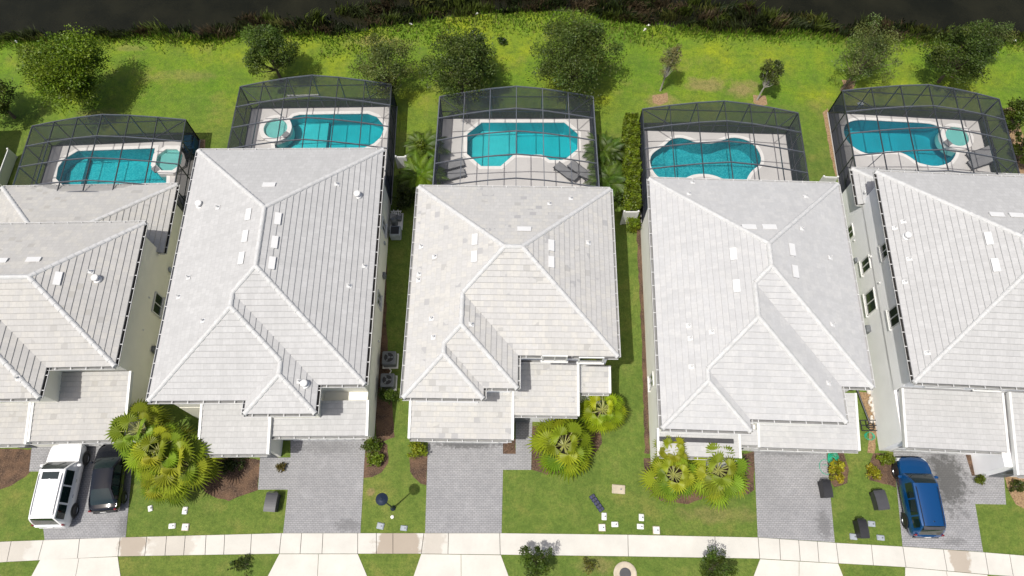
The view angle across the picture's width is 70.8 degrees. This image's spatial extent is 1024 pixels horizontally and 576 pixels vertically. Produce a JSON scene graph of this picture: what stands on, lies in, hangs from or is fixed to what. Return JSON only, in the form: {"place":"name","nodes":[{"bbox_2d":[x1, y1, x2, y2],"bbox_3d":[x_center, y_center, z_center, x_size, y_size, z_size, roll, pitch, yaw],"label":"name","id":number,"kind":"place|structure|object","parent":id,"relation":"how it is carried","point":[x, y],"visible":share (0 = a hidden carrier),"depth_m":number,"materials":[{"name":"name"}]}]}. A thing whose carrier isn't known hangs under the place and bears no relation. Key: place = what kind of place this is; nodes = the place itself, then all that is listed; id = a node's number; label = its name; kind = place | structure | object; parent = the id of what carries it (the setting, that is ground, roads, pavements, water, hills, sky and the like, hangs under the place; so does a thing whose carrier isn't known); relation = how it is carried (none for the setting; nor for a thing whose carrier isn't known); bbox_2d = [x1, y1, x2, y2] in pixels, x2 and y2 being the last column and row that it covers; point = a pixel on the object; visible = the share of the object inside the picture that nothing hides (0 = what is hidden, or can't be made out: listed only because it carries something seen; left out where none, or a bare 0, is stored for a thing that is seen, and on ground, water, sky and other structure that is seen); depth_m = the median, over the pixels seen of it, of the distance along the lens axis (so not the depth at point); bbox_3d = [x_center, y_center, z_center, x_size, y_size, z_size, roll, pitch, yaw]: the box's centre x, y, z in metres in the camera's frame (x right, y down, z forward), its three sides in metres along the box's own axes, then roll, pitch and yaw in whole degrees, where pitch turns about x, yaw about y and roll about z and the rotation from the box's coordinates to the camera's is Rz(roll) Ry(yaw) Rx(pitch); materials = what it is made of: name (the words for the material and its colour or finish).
{"place":"outdoors","nodes":[
{"label":"outdoors","id":0,"kind":"place"},
{"bbox_2d":[32,557,120,575],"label":"driveway apron","id":1,"kind":"object","parent":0,"point":[104,566],"visible":1,"depth_m":41.02,"materials":[{"name":"concrete"}]},
{"bbox_2d":[29,446,131,539],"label":"driveway","id":2,"kind":"structure","parent":0,"point":[85,524],"depth_m":42.13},
{"bbox_2d":[28,444,89,528],"bbox_3d":[-26.443,11.408,41.967,2.420,1.922,4.897,-1,66,0],"label":"parked suv","id":3,"kind":"object","parent":2,"relation":"on","point":[54,503],"visible":0.99,"depth_m":41.27,"materials":[{"name":"white paint"}]},
{"bbox_2d":[88,444,127,513],"bbox_3d":[-23.745,11.097,42.323,2.240,1.521,4.057,-5,66,-2],"label":"parked car","id":4,"kind":"object","parent":2,"relation":"on","point":[107,493],"visible":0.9,"depth_m":41.70,"materials":[{"name":"black paint"}]},
{"bbox_2d":[258,440,364,532],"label":"driveway","id":5,"kind":"structure","parent":0,"point":[321,482],"depth_m":42.89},
{"bbox_2d":[268,554,366,575],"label":"driveway apron","id":6,"kind":"object","parent":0,"point":[314,565],"visible":1,"depth_m":41.07,"materials":[{"name":"concrete"}]},
{"bbox_2d":[414,554,507,575],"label":"driveway apron","id":7,"kind":"object","parent":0,"point":[455,565],"visible":1,"depth_m":41.07,"materials":[{"name":"concrete"}]},
{"bbox_2d":[425,422,531,532],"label":"driveway","id":8,"kind":"structure","parent":0,"point":[464,488],"depth_m":42.94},
{"bbox_2d":[0,11,1023,575],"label":"lawn","id":9,"kind":"structure","parent":0,"point":[196,87],"depth_m":49.09,"materials":[{"name":"green plant"}]},
{"bbox_2d":[0,148,17,185],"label":"fence panel","id":10,"kind":"object","parent":9,"relation":"on","point":[8,162],"visible":0.88,"depth_m":51.17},
{"bbox_2d":[0,78,22,122],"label":"oak tree","id":11,"kind":"object","parent":9,"relation":"on","point":[4,107],"visible":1,"depth_m":51.35,"materials":[{"name":"green plant"}]},
{"bbox_2d":[0,449,30,488],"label":"mulch bed","id":12,"kind":"object","parent":9,"relation":"on","point":[14,465],"visible":1,"depth_m":43.35,"materials":[{"name":"brown soil"}]},
{"bbox_2d":[15,22,117,115],"bbox_3d":[-31.260,-15.050,51.270,5.966,6.306,6.356,-21,68,-9],"label":"oak tree","id":13,"kind":"object","parent":9,"relation":"on","point":[70,69],"visible":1,"depth_m":49.90,"materials":[{"name":"green plant"}]},
{"bbox_2d":[0,183,182,447],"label":"tiled house","id":14,"kind":"structure","parent":9,"relation":"on","point":[84,280],"depth_m":41.36,"materials":[{"name":"tile"}]},
{"bbox_2d":[151,291,165,318],"bbox_3d":[-22.390,1.058,45.603,0.140,1.130,1.500,-1,66,0],"label":"window","id":15,"kind":"structure","parent":14,"relation":"in","point":[158,303],"depth_m":45.67,"materials":[{"name":"black glass"}]},
{"bbox_2d":[41,141,199,184],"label":"pool deck","id":16,"kind":"structure","parent":9,"relation":"on","point":[57,153],"depth_m":52.16,"materials":[{"name":"stone"}]},
{"bbox_2d":[12,114,199,212],"bbox_3d":[-28.050,-8.565,49.901,10.970,3.500,6.460,0,66,0],"label":"pool cage","id":17,"kind":"object","parent":16,"relation":"on","point":[43,139],"visible":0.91,"depth_m":50.42,"materials":[{"name":"brown metal"}]},
{"bbox_2d":[52,145,179,184],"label":"swimming pool","id":18,"kind":"structure","parent":16,"relation":"in","point":[128,170],"depth_m":52.93,"materials":[{"name":"liquid"}]},
{"bbox_2d":[104,398,179,460],"bbox_3d":[-21.326,8.422,42.060,3.766,4.318,3.882,0,66,0],"label":"fan palm","id":19,"kind":"object","parent":9,"relation":"on","point":[151,416],"visible":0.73,"depth_m":40.73,"materials":[{"name":"green plant"}]},
{"bbox_2d":[124,421,188,487],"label":"fan palm","id":20,"kind":"object","parent":9,"relation":"on","point":[139,460],"visible":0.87,"depth_m":39.76,"materials":[{"name":"green plant"}]},
{"bbox_2d":[139,466,188,507],"bbox_3d":[-19.916,11.124,41.659,3.189,2.889,3.081,0,66,0],"label":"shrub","id":21,"kind":"object","parent":9,"relation":"on","point":[151,492],"visible":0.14,"depth_m":40.75,"materials":[{"name":"green plant"}]},
{"bbox_2d":[202,457,259,500],"bbox_3d":[-16.846,11.358,43.053,3.512,0.001,2.674,0,66,0],"label":"mulch bed","id":22,"kind":"object","parent":9,"relation":"on","point":[230,485],"visible":0.73,"depth_m":42.95,"materials":[{"name":"brown soil"}]},
{"bbox_2d":[146,425,223,502],"bbox_3d":[-18.689,10.071,41.152,4.543,4.656,4.475,0,66,0],"label":"fan palm","id":23,"kind":"object","parent":22,"relation":"on","point":[204,469],"visible":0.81,"depth_m":39.89,"materials":[{"name":"green plant"}]},
{"bbox_2d":[215,457,245,474],"bbox_3d":[-16.901,10.538,42.871,2.149,1.045,1.050,-12,67,-5],"label":"shrub","id":24,"kind":"object","parent":22,"relation":"on","point":[230,464],"visible":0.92,"depth_m":42.74,"materials":[{"name":"green plant"}]},
{"bbox_2d":[145,148,390,457],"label":"tiled house","id":25,"kind":"structure","parent":9,"relation":"on","point":[269,338],"depth_m":40.75,"materials":[{"name":"tile"}]},
{"bbox_2d":[240,23,299,79],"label":"oak tree","id":26,"kind":"object","parent":9,"relation":"on","point":[268,41],"visible":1,"depth_m":51.23,"materials":[{"name":"green plant"}]},
{"bbox_2d":[263,491,280,511],"bbox_3d":[-14.011,12.531,42.126,0.680,0.774,1.150,3,66,1],"label":"wheeled bin","id":27,"kind":"object","parent":9,"relation":"on","point":[271,502],"visible":1,"depth_m":41.81,"materials":[{"name":"grey plastic"}]},
{"bbox_2d":[245,107,396,203],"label":"pool deck","id":28,"kind":"structure","parent":9,"relation":"on","point":[271,129],"depth_m":53.40,"materials":[{"name":"stone"}]},
{"bbox_2d":[227,75,396,203],"bbox_3d":[-14.025,-10.469,50.601,11.120,3.750,8.410,0,66,0],"label":"pool cage","id":29,"kind":"object","parent":28,"relation":"on","point":[314,91],"visible":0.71,"depth_m":51.67,"materials":[{"name":"brown metal"}]},
{"bbox_2d":[259,111,386,147],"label":"swimming pool","id":30,"kind":"structure","parent":28,"relation":"in","point":[343,131],"depth_m":54.17,"materials":[{"name":"liquid"}]},
{"bbox_2d":[363,438,388,477],"bbox_3d":[-8.261,10.242,43.544,1.605,0.001,2.438,0,66,0],"label":"mulch bed","id":31,"kind":"object","parent":9,"relation":"on","point":[372,470],"visible":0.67,"depth_m":43.35,"materials":[{"name":"brown soil"}]},
{"bbox_2d":[359,436,383,454],"bbox_3d":[-8.402,9.515,43.326,1.226,1.026,1.384,36,71,15],"label":"shrub","id":32,"kind":"object","parent":31,"relation":"on","point":[375,445],"visible":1,"depth_m":43.16,"materials":[{"name":"green plant"}]},
{"bbox_2d":[375,264,394,441],"bbox_3d":[-8.531,2.464,46.957,1.271,0.001,15.289,-5,66,-2],"label":"mulch bed","id":33,"kind":"object","parent":9,"relation":"on","point":[384,421],"visible":0.45,"depth_m":44.75,"materials":[{"name":"brown soil"}]},
{"bbox_2d":[376,387,398,404],"bbox_3d":[-7.670,6.655,44.569,1.409,1.049,0.999,13,67,6],"label":"shrub","id":34,"kind":"object","parent":33,"relation":"on","point":[384,395],"visible":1,"depth_m":44.43,"materials":[{"name":"green plant"}]},
{"bbox_2d":[380,373,397,390],"bbox_3d":[-7.736,5.848,44.998,0.980,0.892,0.980,-1,66,0],"label":"air conditioner","id":35,"kind":"object","parent":33,"relation":"on","point":[389,380],"visible":0.97,"depth_m":44.66,"materials":[{"name":"grey metal"}]},
{"bbox_2d":[347,32,423,99],"bbox_3d":[-9.243,-15.979,52.437,5.599,4.916,4.766,-40,72,-16],"label":"oak tree","id":36,"kind":"object","parent":9,"relation":"on","point":[378,54],"visible":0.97,"depth_m":51.30,"materials":[{"name":"green plant"}]},
{"bbox_2d":[382,351,398,368],"bbox_3d":[-7.736,4.516,45.583,0.980,0.892,0.980,-1,66,0],"label":"air conditioner","id":37,"kind":"object","parent":9,"relation":"on","point":[390,359],"visible":1,"depth_m":45.27,"materials":[{"name":"grey metal"}]},
{"bbox_2d":[389,209,403,229],"bbox_3d":[-8.026,-4.765,49.664,0.900,0.880,1.300,0,66,0],"label":"pool pump","id":38,"kind":"object","parent":9,"relation":"on","point":[396,218],"visible":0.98,"depth_m":49.73,"materials":[{"name":"white plastic"}]},
{"bbox_2d":[392,184,415,210],"bbox_3d":[-7.436,-6.277,49.824,1.663,1.821,1.905,29,69,12],"label":"shrub","id":39,"kind":"object","parent":9,"relation":"on","point":[405,198],"visible":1,"depth_m":49.57,"materials":[{"name":"green plant"}]},
{"bbox_2d":[409,451,427,484],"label":"mulch bed","id":40,"kind":"object","parent":9,"relation":"on","point":[418,468],"visible":0.81,"depth_m":43.28,"materials":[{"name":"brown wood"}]},
{"bbox_2d":[407,441,427,459],"bbox_3d":[-5.672,9.698,43.177,1.378,1.150,1.275,0,66,0],"label":"shrub","id":41,"kind":"object","parent":40,"relation":"on","point":[418,447],"visible":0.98,"depth_m":43.04,"materials":[{"name":"green plant"}]},
{"bbox_2d":[395,150,449,194],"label":"feather palm","id":42,"kind":"object","parent":9,"relation":"on","point":[417,171],"visible":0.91,"depth_m":50.10,"materials":[{"name":"green plant"}]},
{"bbox_2d":[404,128,449,165],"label":"feather palm","id":43,"kind":"object","parent":9,"relation":"on","point":[429,139],"visible":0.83,"depth_m":51.09,"materials":[{"name":"green plant"}]},
{"bbox_2d":[417,23,498,116],"bbox_3d":[-3.945,-15.788,51.557,6.224,6.375,6.694,0,66,0],"label":"oak tree","id":44,"kind":"object","parent":9,"relation":"on","point":[467,53],"visible":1,"depth_m":50.42,"materials":[{"name":"green plant"}]},
{"bbox_2d":[400,185,620,443],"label":"tiled house","id":45,"kind":"structure","parent":9,"relation":"on","point":[512,314],"depth_m":40.81,"materials":[{"name":"tile"}]},
{"bbox_2d":[541,355,567,362],"bbox_3d":[2.315,3.859,39.085,1.500,0.930,0.140,1,66,0],"label":"window","id":46,"kind":"structure","parent":45,"relation":"in","point":[545,358],"depth_m":39.16,"materials":[{"name":"white glass"}]},
{"bbox_2d":[576,357,603,364],"bbox_3d":[4.302,3.963,39.251,1.500,0.930,0.140,1,66,0],"label":"window","id":47,"kind":"structure","parent":45,"relation":"in","point":[582,360],"depth_m":39.36,"materials":[{"name":"white glass"}]},
{"bbox_2d":[0,5,1023,67],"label":"rough grass","id":48,"kind":"structure","parent":9,"relation":"on","point":[708,32],"depth_m":56.65,"materials":[{"name":"green plant"}]},
{"bbox_2d":[439,119,592,186],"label":"pool deck","id":49,"kind":"structure","parent":9,"relation":"on","point":[535,168],"depth_m":51.74,"materials":[{"name":"stone"}]},
{"bbox_2d":[432,86,599,186],"bbox_3d":[0.250,-8.808,49.844,11.270,3.800,9.860,0,66,0],"label":"pool cage","id":50,"kind":"object","parent":49,"relation":"on","point":[516,102],"visible":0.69,"depth_m":51.28,"materials":[{"name":"brown metal"}]},
{"bbox_2d":[464,120,580,168],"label":"swimming pool","id":51,"kind":"structure","parent":49,"relation":"in","point":[527,143],"depth_m":53.81,"materials":[{"name":"liquid"}]},
{"bbox_2d":[553,161,579,182],"bbox_3d":[3.870,-8.244,51.213,1.957,0.640,0.710,40,72,16],"label":"sun lounger","id":52,"kind":"object","parent":49,"relation":"on","point":[562,169],"visible":0.93,"depth_m":51.19,"materials":[{"name":"fabric"}]},
{"bbox_2d":[567,161,591,181],"bbox_3d":[4.862,-8.367,51.266,1.957,0.640,0.710,40,72,16],"label":"sun lounger","id":53,"kind":"object","parent":49,"relation":"on","point":[580,170],"visible":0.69,"depth_m":51.26,"materials":[{"name":"fabric"}]},
{"bbox_2d":[518,545,554,575],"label":"street tree","id":54,"kind":"object","parent":9,"relation":"on","point":[540,565],"visible":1,"depth_m":39.53,"materials":[{"name":"green plant"}]},
{"bbox_2d":[531,423,601,474],"bbox_3d":[3.318,9.712,43.776,4.342,0.001,3.226,0,66,0],"label":"mulch bed","id":55,"kind":"object","parent":9,"relation":"on","point":[596,443],"visible":0.2,"depth_m":43.81,"materials":[{"name":"brown soil"}]},
{"bbox_2d":[524,418,595,483],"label":"fan palm","id":56,"kind":"object","parent":55,"relation":"on","point":[571,461],"visible":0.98,"depth_m":41.67,"materials":[{"name":"green plant"}]},
{"bbox_2d":[525,7,627,106],"bbox_3d":[4.315,-16.571,51.468,6.693,7.167,7.040,29,69,12],"label":"oak tree","id":57,"kind":"object","parent":9,"relation":"on","point":[584,39],"visible":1,"depth_m":49.85,"materials":[{"name":"green plant"}]},
{"bbox_2d":[581,131,625,169],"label":"feather palm","id":58,"kind":"object","parent":9,"relation":"on","point":[606,145],"visible":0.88,"depth_m":50.92,"materials":[{"name":"green plant"}]},
{"bbox_2d":[580,390,628,436],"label":"fan palm","id":59,"kind":"object","parent":9,"relation":"on","point":[614,419],"visible":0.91,"depth_m":42.22,"materials":[{"name":"green plant"}]},
{"bbox_2d":[582,160,629,195],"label":"feather palm","id":60,"kind":"object","parent":9,"relation":"on","point":[613,177],"visible":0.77,"depth_m":49.95,"materials":[{"name":"green plant"}]},
{"bbox_2d":[613,561,636,575],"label":"manhole","id":61,"kind":"object","parent":9,"relation":"on","point":[624,568],"visible":1,"depth_m":40.93,"materials":[{"name":"beige concrete"}]},
{"bbox_2d":[620,112,642,213],"bbox_3d":[8.427,-8.807,50.758,1.586,2.131,8.005,3,66,1],"label":"hedge","id":62,"kind":"object","parent":9,"relation":"on","point":[630,127],"visible":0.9,"depth_m":49.97,"materials":[{"name":"green plant"}]},
{"bbox_2d":[636,214,649,453],"bbox_3d":[8.586,2.416,46.979,0.547,0.001,16.715,2,66,1],"label":"mulch bed","id":63,"kind":"object","parent":9,"relation":"on","point":[644,379],"visible":0.78,"depth_m":46.30,"materials":[{"name":"brown soil"}]},
{"bbox_2d":[659,43,682,91],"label":"sapling","id":64,"kind":"object","parent":9,"relation":"on","point":[672,58],"visible":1,"depth_m":51.81,"materials":[{"name":"green plant"}]},
{"bbox_2d":[644,451,754,503],"bbox_3d":[11.408,11.378,43.044,6.879,0.001,2.852,-3,66,-1],"label":"mulch bed","id":65,"kind":"object","parent":9,"relation":"on","point":[750,476],"visible":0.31,"depth_m":43.09,"materials":[{"name":"brown soil"}]},
{"bbox_2d":[638,453,698,505],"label":"fan palm","id":66,"kind":"object","parent":65,"relation":"on","point":[670,492],"visible":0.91,"depth_m":40.39,"materials":[{"name":"green plant"}]},
{"bbox_2d":[652,435,690,468],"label":"fan palm","id":67,"kind":"object","parent":65,"relation":"on","point":[681,452],"visible":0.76,"depth_m":40.56,"materials":[{"name":"green plant"}]},
{"bbox_2d":[690,443,751,512],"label":"fan palm","id":68,"kind":"object","parent":65,"relation":"on","point":[712,486],"visible":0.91,"depth_m":40.32,"materials":[{"name":"green plant"}]},
{"bbox_2d":[640,131,791,225],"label":"pool deck","id":69,"kind":"structure","parent":9,"relation":"on","point":[772,156],"depth_m":52.51,"materials":[{"name":"stone"}]},
{"bbox_2d":[647,135,763,179],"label":"swimming pool","id":70,"kind":"structure","parent":69,"relation":"in","point":[691,154],"depth_m":53.36,"materials":[{"name":"liquid"}]},
{"bbox_2d":[639,100,808,222],"bbox_3d":[14.550,-8.455,49.717,11.170,3.750,8.510,0,66,0],"label":"pool cage","id":71,"kind":"object","parent":69,"relation":"on","point":[725,116],"visible":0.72,"depth_m":50.77,"materials":[{"name":"brown metal"}]},
{"bbox_2d":[698,546,738,575],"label":"street tree","id":72,"kind":"object","parent":9,"relation":"on","point":[711,558],"visible":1,"depth_m":39.46,"materials":[{"name":"green plant"}]},
{"bbox_2d":[641,177,875,466],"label":"tiled house","id":73,"kind":"structure","parent":9,"relation":"on","point":[755,337],"depth_m":40.12,"materials":[{"name":"tile"}]},
{"bbox_2d":[753,95,766,105],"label":"mulch bed","id":74,"kind":"object","parent":9,"relation":"on","point":[762,100],"visible":0.86,"depth_m":54.24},
{"bbox_2d":[756,58,784,100],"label":"sapling","id":75,"kind":"object","parent":74,"relation":"on","point":[776,69],"visible":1,"depth_m":51.92,"materials":[{"name":"green plant"}]},
{"bbox_2d":[823,109,836,175],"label":"mulch bed","id":76,"kind":"object","parent":9,"relation":"on","point":[825,116],"visible":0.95,"depth_m":52.86,"materials":[{"name":"brown soil"}]},
{"bbox_2d":[827,453,848,486],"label":"mulch bed","id":77,"kind":"object","parent":9,"relation":"on","point":[835,483],"visible":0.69,"depth_m":43.20,"materials":[{"name":"brown soil"}]},
{"bbox_2d":[828,459,845,483],"bbox_3d":[19.274,10.862,42.805,1.165,0.902,1.534,0,66,0],"label":"shrub","id":78,"kind":"object","parent":77,"relation":"on","point":[838,465],"visible":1,"depth_m":42.66,"materials":[{"name":"yellow plant"}]},
{"bbox_2d":[852,518,869,538],"bbox_3d":[20.110,13.881,41.513,0.520,0.811,1.110,-1,66,0],"label":"wheeled bin","id":79,"kind":"object","parent":9,"relation":"on","point":[861,528],"visible":1,"depth_m":41.23,"materials":[{"name":"black plastic"}]},
{"bbox_2d":[859,392,876,452],"bbox_3d":[22.154,8.271,44.409,1.035,0.001,3.871,2,66,1],"label":"mulch bed","id":80,"kind":"object","parent":9,"relation":"on","point":[871,443],"visible":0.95,"depth_m":44.37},
{"bbox_2d":[832,12,910,90],"bbox_3d":[25.648,-16.997,52.689,4.751,5.360,5.131,0,66,0],"label":"oak tree","id":81,"kind":"object","parent":9,"relation":"on","point":[881,47],"visible":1,"depth_m":51.72,"materials":[{"name":"green plant"}]},
{"bbox_2d":[869,489,889,509],"bbox_3d":[21.507,12.425,42.193,0.680,0.737,1.180,-5,66,-2],"label":"wheeled bin","id":82,"kind":"object","parent":9,"relation":"on","point":[879,499],"visible":1,"depth_m":41.92,"materials":[{"name":"grey plastic"}]},
{"bbox_2d":[867,453,895,486],"bbox_3d":[22.150,10.888,43.260,1.719,0.001,1.938,7,67,3],"label":"mulch bed","id":83,"kind":"object","parent":9,"relation":"on","point":[887,478],"visible":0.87,"depth_m":43.18,"materials":[{"name":"brown soil"}]},
{"bbox_2d":[828,114,990,180],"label":"pool deck","id":84,"kind":"structure","parent":9,"relation":"on","point":[954,137],"depth_m":52.12,"materials":[{"name":"concrete"}]},
{"bbox_2d":[848,117,973,168],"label":"swimming pool","id":85,"kind":"structure","parent":84,"relation":"in","point":[893,140],"depth_m":53.91,"materials":[{"name":"liquid"}]},
{"bbox_2d":[828,84,1019,192],"bbox_3d":[28.906,-10.261,50.510,11.063,3.750,7.270,2,66,1],"label":"pool cage","id":86,"kind":"object","parent":84,"relation":"on","point":[936,102],"visible":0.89,"depth_m":51.20,"materials":[{"name":"brown metal"}]},
{"bbox_2d":[966,153,992,170],"bbox_3d":[33.629,-9.065,51.573,1.957,0.640,0.710,-18,68,-8],"label":"sun lounger","id":87,"kind":"object","parent":84,"relation":"on","point":[980,162],"visible":0.77,"depth_m":51.50,"materials":[{"name":"fabric"}]},
{"bbox_2d":[842,167,1023,477],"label":"tiled house","id":88,"kind":"structure","parent":9,"relation":"on","point":[938,258],"depth_m":41.20,"materials":[{"name":"tile"}]},
{"bbox_2d":[862,287,876,317],"bbox_3d":[22.670,0.888,45.624,0.140,1.330,1.600,3,66,1],"label":"window","id":89,"kind":"structure","parent":88,"relation":"in","point":[869,300],"depth_m":45.68,"materials":[{"name":"black glass"}]},
{"bbox_2d":[885,305,899,330],"bbox_3d":[22.574,1.714,42.646,0.140,1.230,1.300,3,66,1],"label":"window","id":90,"kind":"structure","parent":88,"relation":"in","point":[891,314],"depth_m":42.78,"materials":[{"name":"black glass"}]},
{"bbox_2d":[919,18,1003,88],"bbox_3d":[32.118,-16.774,52.529,5.029,5.386,4.724,0,66,0],"label":"oak tree","id":91,"kind":"object","parent":9,"relation":"on","point":[975,54],"visible":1,"depth_m":51.46,"materials":[{"name":"green plant"}]},
{"bbox_2d":[973,19,1018,50],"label":"oak tree","id":92,"kind":"object","parent":9,"relation":"on","point":[1000,31],"visible":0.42,"depth_m":52.03,"materials":[{"name":"green plant"}]},
{"bbox_2d":[1004,107,1023,173],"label":"mulch bed","id":93,"kind":"object","parent":9,"relation":"on","point":[1013,140],"visible":0.23,"depth_m":52.75,"materials":[{"name":"brown soil"}]},
{"bbox_2d":[1003,96,1023,130],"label":"shrub","id":94,"kind":"object","parent":93,"relation":"on","point":[1017,115],"visible":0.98,"depth_m":52.06,"materials":[{"name":"green plant"}]},
{"bbox_2d":[1012,131,1023,163],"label":"shrub","id":95,"kind":"object","parent":93,"relation":"on","point":[1018,138],"visible":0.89,"depth_m":51.34,"materials":[{"name":"green plant"}]},
{"bbox_2d":[1005,477,1023,508],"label":"mulch bed","id":96,"kind":"object","parent":9,"relation":"on","point":[1017,497],"visible":0.6,"depth_m":42.69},
{"bbox_2d":[0,533,1023,575],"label":"sidewalk","id":97,"kind":"structure","parent":0,"point":[609,545],"depth_m":41.44,"materials":[{"name":"concrete"}]},
{"bbox_2d":[0,0,1023,38],"bbox_3d":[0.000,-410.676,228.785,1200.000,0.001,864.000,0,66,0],"label":"lake","id":98,"kind":"structure","parent":0,"point":[54,16],"depth_m":58.35,"materials":[{"name":"liquid"}]},
{"bbox_2d":[0,0,1023,44],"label":"bank reeds","id":99,"kind":"object","parent":98,"relation":"on","point":[717,18],"visible":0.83,"depth_m":57.34,"materials":[{"name":"green plant"}]},
{"bbox_2d":[754,451,834,541],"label":"driveway","id":100,"kind":"structure","parent":0,"point":[791,504],"depth_m":42.57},
{"bbox_2d":[817,479,833,497],"bbox_3d":[18.436,11.836,42.411,0.520,0.811,1.080,-1,66,0],"label":"wheeled bin","id":101,"kind":"object","parent":100,"relation":"on","point":[825,488],"visible":1,"depth_m":42.10,"materials":[{"name":"black plastic"}]},
{"bbox_2d":[754,559,842,575],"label":"driveway apron","id":102,"kind":"object","parent":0,"point":[765,567],"visible":1,"depth_m":41.00,"materials":[{"name":"concrete"}]},
{"bbox_2d":[905,567,986,575],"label":"driveway apron","id":103,"kind":"object","parent":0,"point":[916,572],"visible":1,"depth_m":40.90,"materials":[{"name":"concrete"}]},
{"bbox_2d":[893,452,1005,551],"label":"driveway","id":104,"kind":"structure","parent":0,"point":[962,493],"depth_m":42.54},
{"bbox_2d":[892,457,945,537],"bbox_3d":[23.695,12.036,41.721,2.340,1.867,4.592,1,66,0],"label":"parked car","id":105,"kind":"object","parent":104,"relation":"on","point":[923,516],"visible":1,"depth_m":41.13,"materials":[{"name":"blue paint"}]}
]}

